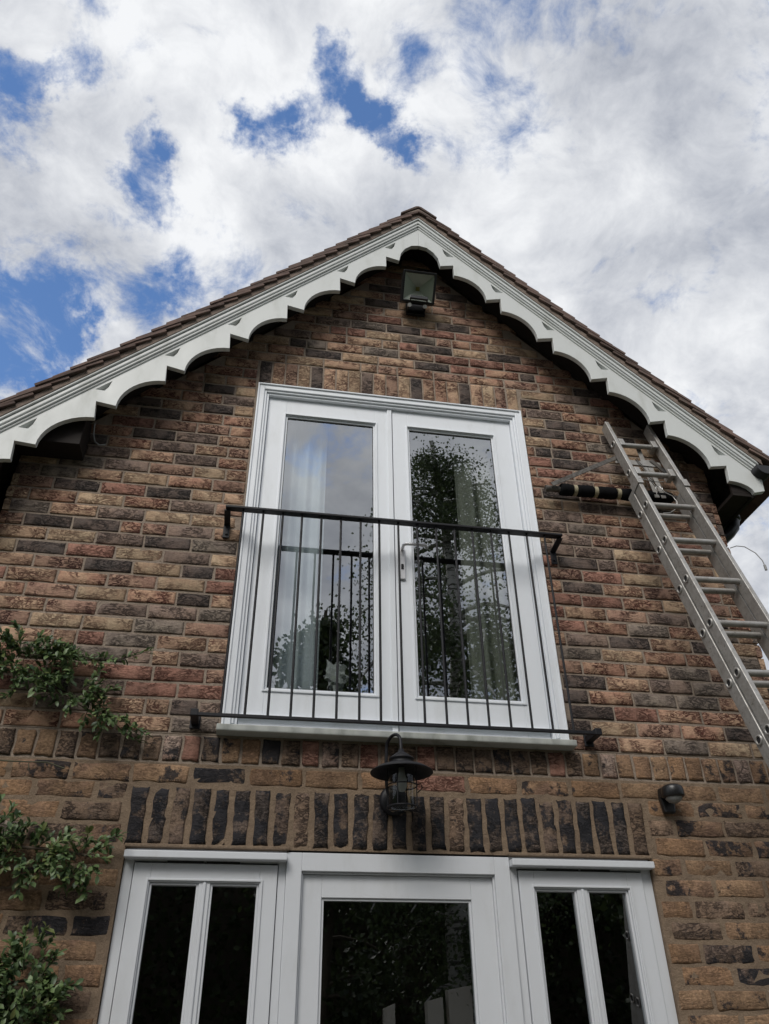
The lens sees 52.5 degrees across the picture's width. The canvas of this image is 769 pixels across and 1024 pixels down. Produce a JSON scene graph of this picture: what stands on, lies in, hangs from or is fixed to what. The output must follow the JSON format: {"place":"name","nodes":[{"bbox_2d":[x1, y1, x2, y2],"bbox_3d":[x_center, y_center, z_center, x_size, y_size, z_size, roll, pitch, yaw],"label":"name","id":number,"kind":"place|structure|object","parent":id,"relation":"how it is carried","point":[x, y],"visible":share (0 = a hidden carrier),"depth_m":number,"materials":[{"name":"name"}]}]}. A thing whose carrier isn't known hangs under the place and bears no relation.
{"place":"outdoors","nodes":[
{"label":"outdoors","id":0,"kind":"place"},
{"bbox_2d":[0,0,768,669],"label":"sky","id":1,"kind":"structure","parent":0,"point":[161,161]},
{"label":"patio","id":2,"kind":"structure","parent":0,"visible":0},
{"bbox_2d":[0,619,155,1023],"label":"climbing plant","id":3,"kind":"object","parent":2,"relation":"on","point":[43,1001],"visible":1,"depth_m":2.90,"materials":[{"name":"green plant"}]},
{"bbox_2d":[544,422,768,767],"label":"extension ladder","id":4,"kind":"object","parent":2,"relation":"on","point":[741,685],"visible":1,"depth_m":3.83,"materials":[{"name":"metal"}]},
{"label":"lawn","id":5,"kind":"structure","parent":0,"visible":0},
{"bbox_2d":[0,206,768,1023],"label":"house","id":6,"kind":"structure","parent":5,"relation":"on","point":[272,872],"depth_m":3.80,"materials":[{"name":"red brick"}]},
{"bbox_2d":[93,423,105,445],"bbox_3d":[-1.492,-0.398,4.078,0.087,0.116,0.026,24,-42,-32],"label":"cable","id":7,"kind":"object","parent":6,"relation":"attached to","point":[94,437],"visible":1,"depth_m":4.06,"materials":[{"name":"grey plastic"}]},
{"bbox_2d":[97,848,286,1023],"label":"side window","id":8,"kind":"structure","parent":6,"relation":"in","point":[144,868],"depth_m":2.95,"materials":[{"name":"white plastic"}]},
{"bbox_2d":[267,420,327,689],"bbox_3d":[-0.445,0.170,4.139,0.243,2.000,0.056,5,-35,-8],"label":"curtain","id":9,"kind":"object","parent":6,"relation":"hanging from","point":[304,483],"visible":0.69,"depth_m":4.09,"materials":[{"name":"white fabric"}]},
{"bbox_2d":[325,660,348,690],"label":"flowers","id":10,"kind":"object","parent":6,"relation":"in","point":[330,677],"visible":0.81,"depth_m":3.67,"materials":[{"name":"white plant"}]},
{"bbox_2d":[189,505,601,746],"bbox_3d":[0.070,0.519,3.702,1.817,1.080,0.136,5,-35,-8],"label":"balcony railing","id":11,"kind":"object","parent":6,"relation":"attached to","point":[592,736],"visible":1,"depth_m":3.64,"materials":[{"name":"black metal"}]},
{"bbox_2d":[216,382,576,750],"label":"balcony doors","id":12,"kind":"structure","parent":6,"relation":"in","point":[391,420],"depth_m":3.90,"materials":[{"name":"white plastic"}]},
{"bbox_2d":[277,852,523,1023],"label":"garden door","id":13,"kind":"structure","parent":6,"relation":"in","point":[483,884],"depth_m":3.10,"materials":[{"name":"white plastic"}]},
{"bbox_2d":[370,733,432,815],"bbox_3d":[0.065,1.066,3.214,0.258,0.332,0.311,5,-35,-8],"label":"wall lantern","id":14,"kind":"object","parent":6,"relation":"attached to","point":[401,768],"depth_m":3.22,"materials":[{"name":"black paint"}]},
{"bbox_2d":[400,269,436,316],"bbox_3d":[0.212,-1.417,5.025,0.216,0.237,0.226,5,-35,-8],"label":"floodlight","id":15,"kind":"object","parent":6,"relation":"attached to","point":[417,294],"visible":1,"depth_m":5.00,"materials":[{"name":"black plastic"}]},
{"bbox_2d":[452,437,518,700],"bbox_3d":[0.590,0.260,4.290,0.343,2.000,0.083,5,-35,-8],"label":"curtain","id":16,"kind":"object","parent":6,"relation":"hanging from","point":[476,501],"visible":0.48,"depth_m":4.22,"materials":[{"name":"white fabric"}]},
{"bbox_2d":[508,857,677,1023],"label":"side window","id":17,"kind":"structure","parent":6,"relation":"in","point":[529,876],"depth_m":3.16,"materials":[{"name":"white wood"}]},
{"bbox_2d":[658,783,684,813],"bbox_3d":[1.271,1.263,3.444,0.096,0.108,0.120,5,-35,-8],"label":"motion sensor","id":18,"kind":"object","parent":6,"relation":"attached to","point":[670,795],"visible":1,"depth_m":3.43,"materials":[{"name":"black plastic"}]},
{"bbox_2d":[730,545,766,570],"bbox_3d":[2.055,0.260,4.408,0.153,0.185,0.013,-11,-36,15],"label":"cable","id":19,"kind":"object","parent":6,"relation":"attached to","point":[765,567],"visible":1,"depth_m":4.41,"materials":[{"name":"grey plastic"}]}
]}

